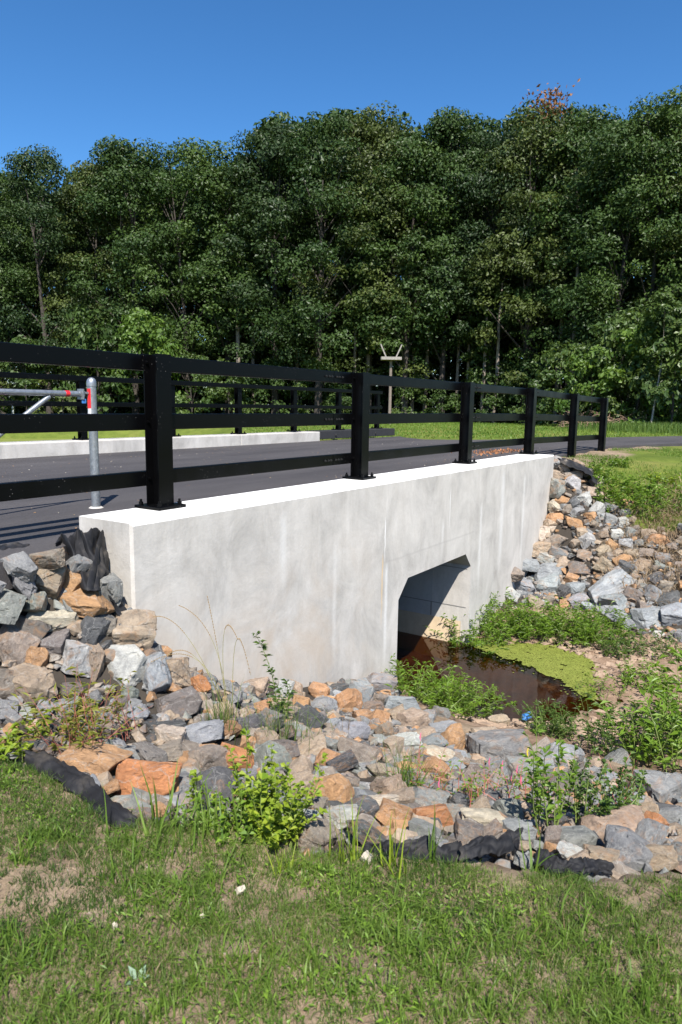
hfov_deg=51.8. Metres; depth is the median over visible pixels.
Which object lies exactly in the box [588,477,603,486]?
rock
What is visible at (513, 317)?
oak tree
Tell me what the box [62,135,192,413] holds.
oak tree
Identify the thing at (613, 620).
rock
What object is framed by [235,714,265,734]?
rock
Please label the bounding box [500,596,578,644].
waterside weed
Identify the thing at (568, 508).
rock
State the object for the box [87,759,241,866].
grass clump
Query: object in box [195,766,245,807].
rock
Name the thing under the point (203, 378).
understorey shrub
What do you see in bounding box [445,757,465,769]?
rock
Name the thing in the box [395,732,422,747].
rock
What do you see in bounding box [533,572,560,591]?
rock
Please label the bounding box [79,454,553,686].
concrete headwall
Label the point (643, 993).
grass clump
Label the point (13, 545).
landscape fabric
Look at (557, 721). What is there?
leafy weed
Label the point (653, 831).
rock
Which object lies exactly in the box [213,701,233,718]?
rock
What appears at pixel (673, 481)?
bank weed
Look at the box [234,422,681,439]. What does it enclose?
lawn grass
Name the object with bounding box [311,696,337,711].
rock
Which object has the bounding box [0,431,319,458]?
concrete kerb
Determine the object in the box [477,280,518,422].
slim tree
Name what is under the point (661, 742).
leafy weed
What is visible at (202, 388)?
oak tree
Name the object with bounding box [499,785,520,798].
rock
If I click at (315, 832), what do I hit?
rock
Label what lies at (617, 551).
rock
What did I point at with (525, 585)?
rock
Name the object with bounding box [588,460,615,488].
bank weed
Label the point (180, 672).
rock
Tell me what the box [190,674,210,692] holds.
rock
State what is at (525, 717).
crushed can
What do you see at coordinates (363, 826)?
rock
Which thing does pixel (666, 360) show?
oak tree
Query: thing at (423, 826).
rock
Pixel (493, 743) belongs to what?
rock
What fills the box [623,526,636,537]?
rock
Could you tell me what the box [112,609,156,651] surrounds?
rock
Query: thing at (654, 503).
bank weed
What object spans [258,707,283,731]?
rock
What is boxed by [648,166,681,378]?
oak tree
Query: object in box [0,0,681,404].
sky
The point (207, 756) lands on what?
rock
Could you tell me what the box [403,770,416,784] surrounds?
rock
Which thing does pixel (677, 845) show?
rock
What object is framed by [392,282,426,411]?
slim tree
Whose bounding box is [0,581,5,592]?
rock
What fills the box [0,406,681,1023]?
ground
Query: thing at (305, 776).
rock
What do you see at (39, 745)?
rock
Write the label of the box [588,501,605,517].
rock
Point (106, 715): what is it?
rock
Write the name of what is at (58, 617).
rock
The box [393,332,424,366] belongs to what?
slim tree
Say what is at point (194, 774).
leafy stalk
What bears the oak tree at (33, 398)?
on the ground at (652, 458)
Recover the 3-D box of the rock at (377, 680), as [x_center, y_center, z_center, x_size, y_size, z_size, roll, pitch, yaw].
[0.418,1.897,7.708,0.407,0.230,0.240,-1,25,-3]
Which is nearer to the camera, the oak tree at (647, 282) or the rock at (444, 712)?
the rock at (444, 712)
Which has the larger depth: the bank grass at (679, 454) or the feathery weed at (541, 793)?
the bank grass at (679, 454)
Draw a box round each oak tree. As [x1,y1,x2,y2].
[0,143,111,413]
[0,169,70,412]
[0,177,52,413]
[0,186,44,413]
[0,195,95,413]
[1,179,65,411]
[28,188,121,412]
[38,157,155,413]
[46,165,142,411]
[49,168,165,413]
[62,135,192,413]
[69,167,166,412]
[103,159,206,413]
[106,137,262,413]
[130,167,222,413]
[153,185,224,413]
[164,140,292,413]
[166,161,267,413]
[196,161,298,413]
[201,111,351,413]
[209,118,345,413]
[233,116,353,410]
[250,111,390,412]
[251,137,344,413]
[262,114,392,413]
[285,107,398,412]
[287,100,447,412]
[305,109,399,412]
[328,153,440,412]
[337,111,439,412]
[345,132,474,412]
[360,232,450,411]
[370,105,513,412]
[386,149,512,412]
[392,147,479,412]
[400,113,506,412]
[424,124,561,422]
[429,168,543,421]
[439,151,564,413]
[462,79,598,422]
[483,99,564,386]
[496,99,602,410]
[498,134,612,422]
[503,104,640,423]
[537,117,681,377]
[537,119,643,414]
[544,160,654,423]
[559,85,681,418]
[610,90,681,424]
[612,148,681,420]
[627,125,681,423]
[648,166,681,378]
[661,240,681,418]
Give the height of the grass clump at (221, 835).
0.404 m
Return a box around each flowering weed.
[386,734,454,788]
[410,760,481,807]
[465,758,525,800]
[477,759,560,797]
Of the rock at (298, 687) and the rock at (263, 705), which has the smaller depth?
the rock at (263, 705)
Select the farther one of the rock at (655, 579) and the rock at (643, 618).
the rock at (655, 579)
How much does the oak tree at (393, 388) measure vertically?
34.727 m
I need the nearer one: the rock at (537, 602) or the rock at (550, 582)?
the rock at (537, 602)
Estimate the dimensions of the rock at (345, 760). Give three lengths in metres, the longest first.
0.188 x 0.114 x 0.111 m
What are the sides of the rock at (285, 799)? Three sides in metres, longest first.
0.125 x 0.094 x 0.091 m
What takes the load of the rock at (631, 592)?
on the ground at (652, 458)
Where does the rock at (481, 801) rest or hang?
on the rubble
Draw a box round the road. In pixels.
[0,436,681,588]
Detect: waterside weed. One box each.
[383,653,516,719]
[383,662,421,685]
[423,602,519,654]
[473,684,516,709]
[478,587,550,643]
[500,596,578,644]
[518,595,610,646]
[559,600,652,647]
[593,625,651,661]
[643,623,681,661]
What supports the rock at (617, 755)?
on the ground at (652, 458)
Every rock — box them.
[0,551,38,582]
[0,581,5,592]
[0,588,26,624]
[0,624,40,664]
[0,668,18,698]
[0,699,18,722]
[2,615,51,639]
[2,722,19,735]
[8,662,57,707]
[12,576,36,600]
[15,736,65,761]
[21,591,47,611]
[25,646,48,666]
[26,609,78,631]
[29,547,64,569]
[34,567,65,599]
[36,699,56,715]
[36,723,53,733]
[38,628,70,654]
[54,698,76,718]
[56,740,132,775]
[57,588,114,617]
[60,639,92,677]
[61,682,83,695]
[62,566,81,591]
[65,554,92,573]
[65,723,88,732]
[76,614,114,644]
[85,643,104,681]
[85,689,102,705]
[90,774,100,785]
[93,710,112,723]
[96,738,112,744]
[98,572,122,606]
[99,720,124,738]
[101,614,117,635]
[102,779,119,794]
[107,644,146,686]
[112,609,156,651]
[112,738,125,745]
[113,758,182,795]
[115,695,129,710]
[118,745,139,759]
[120,684,138,697]
[126,703,149,720]
[132,741,167,761]
[132,807,153,819]
[142,652,171,694]
[143,719,186,733]
[153,801,166,817]
[154,686,202,717]
[155,724,185,743]
[158,738,182,761]
[166,657,191,687]
[179,777,197,794]
[185,719,224,743]
[189,744,227,771]
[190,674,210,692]
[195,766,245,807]
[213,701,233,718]
[219,679,234,692]
[221,742,253,770]
[223,720,241,738]
[226,690,242,702]
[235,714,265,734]
[241,768,256,780]
[243,677,269,694]
[254,699,269,712]
[254,729,279,743]
[254,740,291,772]
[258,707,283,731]
[265,739,299,757]
[278,677,294,693]
[279,725,295,737]
[279,793,298,810]
[286,770,313,796]
[287,755,312,776]
[290,679,302,694]
[292,695,310,705]
[292,704,328,728]
[297,731,326,755]
[298,814,339,852]
[304,796,327,814]
[308,681,329,697]
[309,773,354,802]
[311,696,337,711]
[314,748,340,765]
[322,804,357,828]
[325,736,337,749]
[326,748,358,770]
[329,682,348,690]
[334,688,361,708]
[334,721,370,740]
[337,737,379,762]
[342,775,359,786]
[344,794,379,817]
[345,819,386,844]
[349,677,373,702]
[352,709,372,719]
[363,700,384,709]
[366,672,397,692]
[366,762,391,776]
[368,794,399,805]
[369,773,406,794]
[372,709,390,723]
[373,694,392,704]
[374,722,394,736]
[375,797,412,825]
[382,735,404,753]
[383,696,420,709]
[387,704,404,719]
[387,787,414,803]
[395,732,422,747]
[396,707,429,726]
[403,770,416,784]
[407,754,425,767]
[407,836,421,839]
[408,817,441,840]
[412,786,449,805]
[412,803,453,826]
[414,725,435,737]
[418,778,434,788]
[420,756,449,777]
[421,733,448,746]
[421,745,454,761]
[423,709,436,722]
[428,720,456,733]
[432,705,450,718]
[440,723,465,749]
[442,802,465,817]
[444,779,462,787]
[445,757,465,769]
[448,791,469,807]
[453,818,483,842]
[459,787,476,795]
[460,807,504,824]
[461,764,494,784]
[465,729,533,760]
[470,726,496,732]
[471,795,490,807]
[483,818,502,836]
[485,755,508,784]
[488,714,509,725]
[489,853,505,857]
[491,798,523,819]
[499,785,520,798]
[502,817,537,839]
[505,586,520,603]
[505,753,554,781]
[511,567,524,581]
[513,851,534,868]
[514,578,536,593]
[519,840,531,851]
[521,802,538,814]
[522,559,539,571]
[527,594,544,607]
[532,541,550,556]
[532,736,550,753]
[532,851,543,867]
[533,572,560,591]
[534,563,563,580]
[537,552,556,562]
[539,526,555,540]
[540,742,584,763]
[541,803,551,817]
[543,518,557,525]
[543,534,567,547]
[543,825,561,843]
[544,595,555,601]
[545,812,567,825]
[546,513,562,520]
[546,763,594,791]
[547,499,559,512]
[548,546,570,558]
[549,477,565,498]
[553,455,561,468]
[553,469,565,478]
[555,495,569,503]
[556,556,569,567]
[556,584,570,597]
[556,840,582,859]
[558,459,569,471]
[558,598,569,607]
[560,825,597,848]
[562,504,571,513]
[563,571,579,582]
[564,471,582,478]
[565,475,580,489]
[565,516,582,527]
[565,581,586,593]
[566,495,579,507]
[566,805,584,818]
[566,849,590,874]
[567,593,590,607]
[568,561,590,575]
[569,538,579,548]
[570,507,584,515]
[572,458,584,465]
[575,527,587,536]
[576,491,591,506]
[577,549,593,559]
[578,532,595,548]
[578,804,644,842]
[581,468,593,476]
[581,601,594,610]
[583,511,596,520]
[583,844,619,862]
[584,486,603,499]
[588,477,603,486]
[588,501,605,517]
[588,566,634,611]
[588,756,602,767]
[589,519,599,527]
[592,556,613,572]
[595,543,612,556]
[596,530,609,537]
[596,768,612,780]
[598,592,626,609]
[599,605,635,629]
[603,512,617,524]
[603,748,631,765]
[604,502,618,512]
[604,824,652,870]
[605,539,618,549]
[608,785,644,804]
[609,529,623,538]
[611,548,622,556]
[612,554,633,565]
[618,516,628,526]
[618,538,633,548]
[618,559,634,572]
[620,508,631,515]
[621,499,633,506]
[622,586,643,601]
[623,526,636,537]
[623,548,640,557]
[627,606,661,631]
[628,515,636,523]
[631,525,640,535]
[632,769,681,802]
[633,539,643,546]
[635,559,650,573]
[635,579,644,587]
[635,818,668,844]
[637,601,651,607]
[638,548,654,557]
[640,801,658,813]
[641,528,656,536]
[643,584,661,601]
[644,810,669,825]
[645,844,678,870]
[647,534,668,546]
[647,571,662,583]
[652,630,664,637]
[653,552,673,562]
[654,560,668,570]
[656,590,679,606]
[658,580,673,590]
[659,807,681,822]
[660,602,681,625]
[665,629,675,639]
[666,542,677,549]
[669,841,681,860]
[672,561,681,567]
[674,630,681,641]
[675,536,681,543]
[675,827,681,835]
[677,523,681,532]
[677,581,681,590]
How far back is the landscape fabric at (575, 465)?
13.04 m
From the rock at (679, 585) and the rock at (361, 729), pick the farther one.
the rock at (679, 585)
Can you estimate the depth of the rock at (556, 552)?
12.41 m
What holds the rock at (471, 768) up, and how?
on the rubble
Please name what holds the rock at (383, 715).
on the ground at (652, 458)
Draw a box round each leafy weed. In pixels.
[181,779,310,845]
[508,698,579,740]
[562,690,677,756]
[575,671,628,700]
[587,677,681,771]
[607,651,681,690]
[636,647,681,737]
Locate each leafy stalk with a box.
[185,769,206,808]
[224,728,255,815]
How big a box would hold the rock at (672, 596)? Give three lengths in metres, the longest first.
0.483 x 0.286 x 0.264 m
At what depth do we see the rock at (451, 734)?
5.95 m
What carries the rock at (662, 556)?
on the ground at (652, 458)
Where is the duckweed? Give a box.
[470,638,601,704]
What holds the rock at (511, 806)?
on the ground at (652, 458)
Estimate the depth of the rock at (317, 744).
4.40 m
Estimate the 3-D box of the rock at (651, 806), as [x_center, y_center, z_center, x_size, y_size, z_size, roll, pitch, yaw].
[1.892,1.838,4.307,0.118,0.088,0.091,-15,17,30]
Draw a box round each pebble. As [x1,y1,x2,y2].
[235,885,245,894]
[360,850,372,864]
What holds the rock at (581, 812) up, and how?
on the rubble
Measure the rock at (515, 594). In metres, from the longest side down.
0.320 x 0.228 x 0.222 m
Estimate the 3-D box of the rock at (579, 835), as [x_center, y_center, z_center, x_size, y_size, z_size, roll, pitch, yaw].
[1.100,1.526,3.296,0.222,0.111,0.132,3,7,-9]
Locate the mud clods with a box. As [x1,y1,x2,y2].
[398,613,681,757]
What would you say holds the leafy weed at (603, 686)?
on the ground at (652, 458)
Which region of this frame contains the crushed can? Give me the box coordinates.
[522,711,532,720]
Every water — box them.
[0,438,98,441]
[396,631,622,722]
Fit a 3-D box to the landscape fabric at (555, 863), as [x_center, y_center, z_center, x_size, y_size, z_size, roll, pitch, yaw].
[0.955,1.444,2.878,0.323,0.069,0.102,3,9,14]
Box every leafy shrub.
[554,744,648,824]
[597,751,650,803]
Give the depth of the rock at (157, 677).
4.56 m
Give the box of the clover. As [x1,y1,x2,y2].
[0,767,558,1023]
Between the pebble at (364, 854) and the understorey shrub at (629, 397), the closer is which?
the pebble at (364, 854)
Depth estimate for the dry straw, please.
11.97 m
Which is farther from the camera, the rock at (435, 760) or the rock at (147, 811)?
the rock at (435, 760)
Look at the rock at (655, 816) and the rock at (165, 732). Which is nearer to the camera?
the rock at (655, 816)
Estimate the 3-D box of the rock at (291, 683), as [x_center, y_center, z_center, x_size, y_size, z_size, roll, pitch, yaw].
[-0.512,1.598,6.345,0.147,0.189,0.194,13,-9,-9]
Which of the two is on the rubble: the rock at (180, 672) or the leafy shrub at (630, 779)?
the leafy shrub at (630, 779)
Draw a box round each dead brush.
[554,411,599,426]
[567,410,626,426]
[589,410,640,422]
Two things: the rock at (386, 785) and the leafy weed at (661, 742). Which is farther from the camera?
the leafy weed at (661, 742)
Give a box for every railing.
[0,342,608,510]
[0,372,382,439]
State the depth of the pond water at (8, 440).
28.84 m
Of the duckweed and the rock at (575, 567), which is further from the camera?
the rock at (575, 567)
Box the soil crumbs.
[0,772,681,1023]
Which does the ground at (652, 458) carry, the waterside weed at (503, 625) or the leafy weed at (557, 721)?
the waterside weed at (503, 625)
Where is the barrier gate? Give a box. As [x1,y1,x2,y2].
[0,389,88,437]
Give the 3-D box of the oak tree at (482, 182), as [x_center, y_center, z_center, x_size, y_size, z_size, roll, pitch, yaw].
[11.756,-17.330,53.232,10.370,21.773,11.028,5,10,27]
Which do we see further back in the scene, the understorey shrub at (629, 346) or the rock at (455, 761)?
the understorey shrub at (629, 346)
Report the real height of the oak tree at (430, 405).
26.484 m
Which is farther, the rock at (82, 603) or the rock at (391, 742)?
the rock at (391, 742)
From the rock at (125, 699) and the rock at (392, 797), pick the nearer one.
the rock at (392, 797)
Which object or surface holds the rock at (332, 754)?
on the rubble
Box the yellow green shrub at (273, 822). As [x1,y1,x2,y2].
[210,744,328,849]
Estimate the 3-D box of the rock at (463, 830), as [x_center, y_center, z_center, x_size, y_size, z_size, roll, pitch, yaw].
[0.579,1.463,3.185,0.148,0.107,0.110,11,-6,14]
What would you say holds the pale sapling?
on the ground at (652, 458)
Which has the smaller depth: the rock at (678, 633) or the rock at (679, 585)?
the rock at (678, 633)
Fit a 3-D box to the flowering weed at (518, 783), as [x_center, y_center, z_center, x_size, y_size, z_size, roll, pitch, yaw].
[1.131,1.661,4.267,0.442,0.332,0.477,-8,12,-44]
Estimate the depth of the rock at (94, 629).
4.53 m
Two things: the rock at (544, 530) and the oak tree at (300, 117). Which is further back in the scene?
the oak tree at (300, 117)
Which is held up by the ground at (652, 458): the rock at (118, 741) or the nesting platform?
the nesting platform
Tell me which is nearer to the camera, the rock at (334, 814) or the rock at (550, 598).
the rock at (334, 814)
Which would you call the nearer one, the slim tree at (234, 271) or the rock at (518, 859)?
the rock at (518, 859)
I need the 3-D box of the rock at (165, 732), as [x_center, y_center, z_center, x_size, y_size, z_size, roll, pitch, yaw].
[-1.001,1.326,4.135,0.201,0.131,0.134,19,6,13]
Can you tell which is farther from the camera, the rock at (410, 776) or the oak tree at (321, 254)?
the oak tree at (321, 254)
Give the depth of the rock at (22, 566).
4.30 m
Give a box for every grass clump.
[84,841,153,890]
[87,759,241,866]
[172,774,265,863]
[198,677,244,728]
[226,685,332,746]
[263,842,315,883]
[325,794,390,869]
[358,907,433,974]
[366,807,451,881]
[368,731,451,793]
[429,805,453,863]
[518,816,558,871]
[533,878,627,951]
[616,969,665,1020]
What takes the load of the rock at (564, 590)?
on the ground at (652, 458)
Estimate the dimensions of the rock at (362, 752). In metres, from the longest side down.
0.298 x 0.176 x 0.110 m
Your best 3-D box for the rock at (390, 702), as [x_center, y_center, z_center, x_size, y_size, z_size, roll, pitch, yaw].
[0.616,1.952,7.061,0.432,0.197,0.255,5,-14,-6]
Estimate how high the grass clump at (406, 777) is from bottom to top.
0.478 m
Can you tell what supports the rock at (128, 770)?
on the ground at (652, 458)
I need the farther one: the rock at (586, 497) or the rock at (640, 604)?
the rock at (586, 497)
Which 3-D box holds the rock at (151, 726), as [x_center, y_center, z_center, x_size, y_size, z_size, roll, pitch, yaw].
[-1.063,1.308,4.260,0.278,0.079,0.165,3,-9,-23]
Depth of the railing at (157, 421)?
6.38 m
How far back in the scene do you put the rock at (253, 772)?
3.73 m
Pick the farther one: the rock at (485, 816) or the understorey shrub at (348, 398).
the understorey shrub at (348, 398)
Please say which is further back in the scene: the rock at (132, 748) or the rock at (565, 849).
the rock at (132, 748)
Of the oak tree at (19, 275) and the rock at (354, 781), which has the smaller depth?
the rock at (354, 781)
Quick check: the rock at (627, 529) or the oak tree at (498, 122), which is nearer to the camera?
the rock at (627, 529)
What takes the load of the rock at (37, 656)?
on the ground at (652, 458)
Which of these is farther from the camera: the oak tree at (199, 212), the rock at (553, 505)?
the oak tree at (199, 212)
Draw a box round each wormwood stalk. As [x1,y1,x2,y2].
[253,631,282,711]
[267,679,296,714]
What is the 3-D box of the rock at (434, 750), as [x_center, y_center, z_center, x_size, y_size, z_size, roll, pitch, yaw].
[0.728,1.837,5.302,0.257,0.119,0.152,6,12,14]
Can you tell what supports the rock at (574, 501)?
on the ground at (652, 458)
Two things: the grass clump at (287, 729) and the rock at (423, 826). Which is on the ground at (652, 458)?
the grass clump at (287, 729)
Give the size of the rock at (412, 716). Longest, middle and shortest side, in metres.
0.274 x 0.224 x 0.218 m
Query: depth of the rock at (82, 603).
4.56 m
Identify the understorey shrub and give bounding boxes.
[0,334,59,413]
[0,365,12,410]
[28,346,89,413]
[52,303,140,413]
[107,307,190,411]
[174,347,229,413]
[200,357,261,413]
[245,356,291,413]
[289,356,351,412]
[321,383,351,412]
[391,373,431,412]
[417,378,459,412]
[453,354,519,422]
[498,356,553,424]
[515,341,598,425]
[554,344,635,418]
[567,307,660,422]
[585,324,681,423]
[595,373,657,422]
[622,300,681,422]
[660,313,681,380]
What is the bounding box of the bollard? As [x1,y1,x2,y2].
[86,377,103,508]
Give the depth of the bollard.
6.50 m
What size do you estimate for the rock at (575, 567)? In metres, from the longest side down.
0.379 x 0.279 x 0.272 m
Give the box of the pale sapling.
[631,292,681,422]
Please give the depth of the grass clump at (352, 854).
2.75 m
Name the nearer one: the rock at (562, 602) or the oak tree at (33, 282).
the rock at (562, 602)
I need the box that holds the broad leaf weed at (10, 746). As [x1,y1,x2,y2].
[0,709,57,762]
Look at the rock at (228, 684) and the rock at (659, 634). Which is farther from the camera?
the rock at (659, 634)
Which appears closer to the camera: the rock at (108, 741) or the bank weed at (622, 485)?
the rock at (108, 741)
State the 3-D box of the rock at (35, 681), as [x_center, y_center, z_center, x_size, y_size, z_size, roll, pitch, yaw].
[-1.825,1.029,4.147,0.358,0.201,0.212,8,26,42]
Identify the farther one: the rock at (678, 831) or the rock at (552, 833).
the rock at (678, 831)
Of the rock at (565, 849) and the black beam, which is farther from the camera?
the black beam
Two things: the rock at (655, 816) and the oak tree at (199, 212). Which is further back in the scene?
the oak tree at (199, 212)
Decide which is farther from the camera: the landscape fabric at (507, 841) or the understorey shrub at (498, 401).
the understorey shrub at (498, 401)
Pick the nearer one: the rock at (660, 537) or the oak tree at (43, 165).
the rock at (660, 537)
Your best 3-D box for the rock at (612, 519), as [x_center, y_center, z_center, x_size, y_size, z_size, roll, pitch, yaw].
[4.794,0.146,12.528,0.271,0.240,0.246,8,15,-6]
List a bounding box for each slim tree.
[213,256,256,362]
[232,266,272,413]
[274,272,314,412]
[337,289,374,371]
[348,273,387,372]
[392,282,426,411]
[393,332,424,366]
[409,262,450,412]
[443,298,477,409]
[450,297,480,381]
[468,290,504,422]
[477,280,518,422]
[541,247,583,423]
[550,241,601,413]
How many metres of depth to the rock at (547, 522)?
12.77 m
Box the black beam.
[308,428,394,438]
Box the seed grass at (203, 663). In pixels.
[150,596,250,719]
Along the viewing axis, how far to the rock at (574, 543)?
12.34 m
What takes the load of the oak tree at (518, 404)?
on the ground at (652, 458)
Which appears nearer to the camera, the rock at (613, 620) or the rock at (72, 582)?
the rock at (72, 582)
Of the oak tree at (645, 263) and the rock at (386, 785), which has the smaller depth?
the rock at (386, 785)
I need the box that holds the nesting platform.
[380,344,401,412]
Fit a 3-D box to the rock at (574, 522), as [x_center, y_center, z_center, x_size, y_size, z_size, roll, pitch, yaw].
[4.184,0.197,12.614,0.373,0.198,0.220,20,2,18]
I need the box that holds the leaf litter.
[451,448,519,455]
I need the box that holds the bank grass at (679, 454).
[562,446,681,529]
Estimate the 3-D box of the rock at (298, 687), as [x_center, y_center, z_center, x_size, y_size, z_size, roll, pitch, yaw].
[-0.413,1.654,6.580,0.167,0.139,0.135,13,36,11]
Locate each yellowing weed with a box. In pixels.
[8,664,149,753]
[71,670,136,740]
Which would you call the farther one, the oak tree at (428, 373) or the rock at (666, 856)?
the oak tree at (428, 373)
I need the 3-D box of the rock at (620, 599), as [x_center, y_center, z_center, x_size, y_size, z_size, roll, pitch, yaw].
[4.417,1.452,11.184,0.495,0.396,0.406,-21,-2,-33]
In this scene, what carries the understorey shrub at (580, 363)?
on the ground at (652, 458)
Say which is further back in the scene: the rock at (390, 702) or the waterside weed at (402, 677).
the waterside weed at (402, 677)
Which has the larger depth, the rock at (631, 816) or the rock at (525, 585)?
the rock at (525, 585)
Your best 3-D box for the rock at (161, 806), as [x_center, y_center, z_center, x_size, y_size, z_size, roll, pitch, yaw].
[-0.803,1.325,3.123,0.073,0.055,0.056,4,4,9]
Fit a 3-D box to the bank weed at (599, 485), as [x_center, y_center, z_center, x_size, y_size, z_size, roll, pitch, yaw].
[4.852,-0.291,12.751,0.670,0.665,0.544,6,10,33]
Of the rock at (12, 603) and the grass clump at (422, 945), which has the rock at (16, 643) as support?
the rock at (12, 603)
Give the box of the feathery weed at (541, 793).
[520,716,579,834]
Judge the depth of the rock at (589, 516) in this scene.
12.50 m
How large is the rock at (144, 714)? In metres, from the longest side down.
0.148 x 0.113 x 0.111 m
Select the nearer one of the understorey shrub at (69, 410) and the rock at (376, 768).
the rock at (376, 768)
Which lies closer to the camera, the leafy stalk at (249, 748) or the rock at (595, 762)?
the leafy stalk at (249, 748)
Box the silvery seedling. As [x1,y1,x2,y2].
[125,965,148,985]
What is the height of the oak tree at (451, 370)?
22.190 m
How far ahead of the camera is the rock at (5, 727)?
3.70 m
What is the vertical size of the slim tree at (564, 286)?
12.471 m
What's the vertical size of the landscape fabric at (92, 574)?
0.610 m
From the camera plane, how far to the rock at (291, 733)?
4.67 m
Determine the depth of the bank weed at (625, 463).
14.22 m
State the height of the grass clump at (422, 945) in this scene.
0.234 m
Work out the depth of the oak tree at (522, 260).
48.32 m
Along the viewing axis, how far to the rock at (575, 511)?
12.64 m
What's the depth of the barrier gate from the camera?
6.03 m
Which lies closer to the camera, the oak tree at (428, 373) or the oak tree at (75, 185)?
the oak tree at (75, 185)
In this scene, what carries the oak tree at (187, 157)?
on the ground at (652, 458)
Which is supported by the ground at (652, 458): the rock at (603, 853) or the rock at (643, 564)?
the rock at (643, 564)
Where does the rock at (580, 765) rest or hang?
on the ground at (652, 458)
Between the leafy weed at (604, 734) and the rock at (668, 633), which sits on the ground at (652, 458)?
the rock at (668, 633)
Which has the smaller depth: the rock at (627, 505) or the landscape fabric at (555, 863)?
the landscape fabric at (555, 863)
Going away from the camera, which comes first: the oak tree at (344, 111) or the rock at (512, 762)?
the rock at (512, 762)
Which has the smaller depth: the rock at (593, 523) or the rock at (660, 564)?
the rock at (660, 564)
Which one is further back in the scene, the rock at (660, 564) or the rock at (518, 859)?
the rock at (660, 564)
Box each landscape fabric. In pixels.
[0,542,29,549]
[24,750,136,828]
[55,527,105,590]
[86,530,126,615]
[363,834,461,863]
[459,827,523,860]
[533,848,614,875]
[558,458,597,484]
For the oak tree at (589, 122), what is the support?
on the ground at (652, 458)
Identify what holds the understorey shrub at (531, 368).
on the ground at (652, 458)
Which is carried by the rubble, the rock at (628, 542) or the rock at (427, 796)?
the rock at (427, 796)
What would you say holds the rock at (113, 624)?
on the ground at (652, 458)
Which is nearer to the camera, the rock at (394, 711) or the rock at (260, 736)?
the rock at (260, 736)
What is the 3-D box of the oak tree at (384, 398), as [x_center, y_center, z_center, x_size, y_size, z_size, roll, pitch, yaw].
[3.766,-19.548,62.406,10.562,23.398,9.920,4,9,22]
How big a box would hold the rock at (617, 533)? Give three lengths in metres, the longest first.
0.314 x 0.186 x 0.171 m
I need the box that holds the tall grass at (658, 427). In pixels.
[550,420,681,435]
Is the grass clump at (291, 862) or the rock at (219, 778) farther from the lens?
the rock at (219, 778)
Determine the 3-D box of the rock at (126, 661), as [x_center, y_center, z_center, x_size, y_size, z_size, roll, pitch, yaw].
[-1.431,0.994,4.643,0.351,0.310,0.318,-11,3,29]
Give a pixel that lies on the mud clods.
(517, 723)
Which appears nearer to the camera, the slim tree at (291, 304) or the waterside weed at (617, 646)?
the waterside weed at (617, 646)
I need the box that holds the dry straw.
[576,469,681,652]
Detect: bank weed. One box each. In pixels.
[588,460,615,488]
[593,477,625,512]
[599,455,628,468]
[599,466,646,497]
[607,478,652,510]
[611,478,669,521]
[631,475,676,500]
[647,472,681,488]
[655,484,681,512]
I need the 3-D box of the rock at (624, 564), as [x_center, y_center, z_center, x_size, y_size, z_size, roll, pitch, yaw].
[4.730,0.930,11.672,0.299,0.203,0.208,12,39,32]
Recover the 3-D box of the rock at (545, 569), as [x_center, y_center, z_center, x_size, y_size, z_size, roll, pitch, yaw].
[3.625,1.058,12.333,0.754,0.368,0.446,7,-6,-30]
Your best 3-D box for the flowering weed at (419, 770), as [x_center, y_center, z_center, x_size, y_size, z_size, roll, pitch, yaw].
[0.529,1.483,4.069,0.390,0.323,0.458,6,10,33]
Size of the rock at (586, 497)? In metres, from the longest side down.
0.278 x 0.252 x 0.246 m
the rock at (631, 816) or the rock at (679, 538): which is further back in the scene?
the rock at (679, 538)
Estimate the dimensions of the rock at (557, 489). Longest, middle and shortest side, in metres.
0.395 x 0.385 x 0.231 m
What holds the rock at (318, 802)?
on the rubble
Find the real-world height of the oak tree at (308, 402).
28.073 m
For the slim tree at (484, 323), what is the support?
on the ground at (652, 458)
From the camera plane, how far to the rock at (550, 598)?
11.63 m
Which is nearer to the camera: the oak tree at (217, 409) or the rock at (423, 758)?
the rock at (423, 758)
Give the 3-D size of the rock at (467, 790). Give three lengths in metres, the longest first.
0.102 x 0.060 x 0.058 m
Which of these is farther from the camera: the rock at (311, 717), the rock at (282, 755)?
the rock at (311, 717)
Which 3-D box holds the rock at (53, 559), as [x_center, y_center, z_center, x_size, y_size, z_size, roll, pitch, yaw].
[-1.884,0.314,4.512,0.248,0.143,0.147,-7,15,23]
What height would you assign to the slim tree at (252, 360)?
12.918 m
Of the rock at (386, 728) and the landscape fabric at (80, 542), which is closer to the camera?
the landscape fabric at (80, 542)
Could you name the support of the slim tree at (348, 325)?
on the ground at (652, 458)
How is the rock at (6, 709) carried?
on the rubble
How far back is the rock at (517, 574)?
11.68 m
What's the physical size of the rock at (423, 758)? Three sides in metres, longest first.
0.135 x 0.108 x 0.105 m
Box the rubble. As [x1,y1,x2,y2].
[0,468,681,882]
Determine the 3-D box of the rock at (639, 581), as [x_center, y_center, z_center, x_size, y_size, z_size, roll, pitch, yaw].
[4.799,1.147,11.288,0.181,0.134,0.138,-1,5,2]
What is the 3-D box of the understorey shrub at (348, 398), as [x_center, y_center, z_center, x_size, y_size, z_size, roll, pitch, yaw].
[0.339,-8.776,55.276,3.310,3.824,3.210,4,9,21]
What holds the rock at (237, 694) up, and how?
on the ground at (652, 458)
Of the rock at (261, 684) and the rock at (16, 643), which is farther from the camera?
the rock at (261, 684)
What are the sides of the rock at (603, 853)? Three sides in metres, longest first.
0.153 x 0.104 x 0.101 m
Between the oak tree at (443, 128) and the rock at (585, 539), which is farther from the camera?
the oak tree at (443, 128)

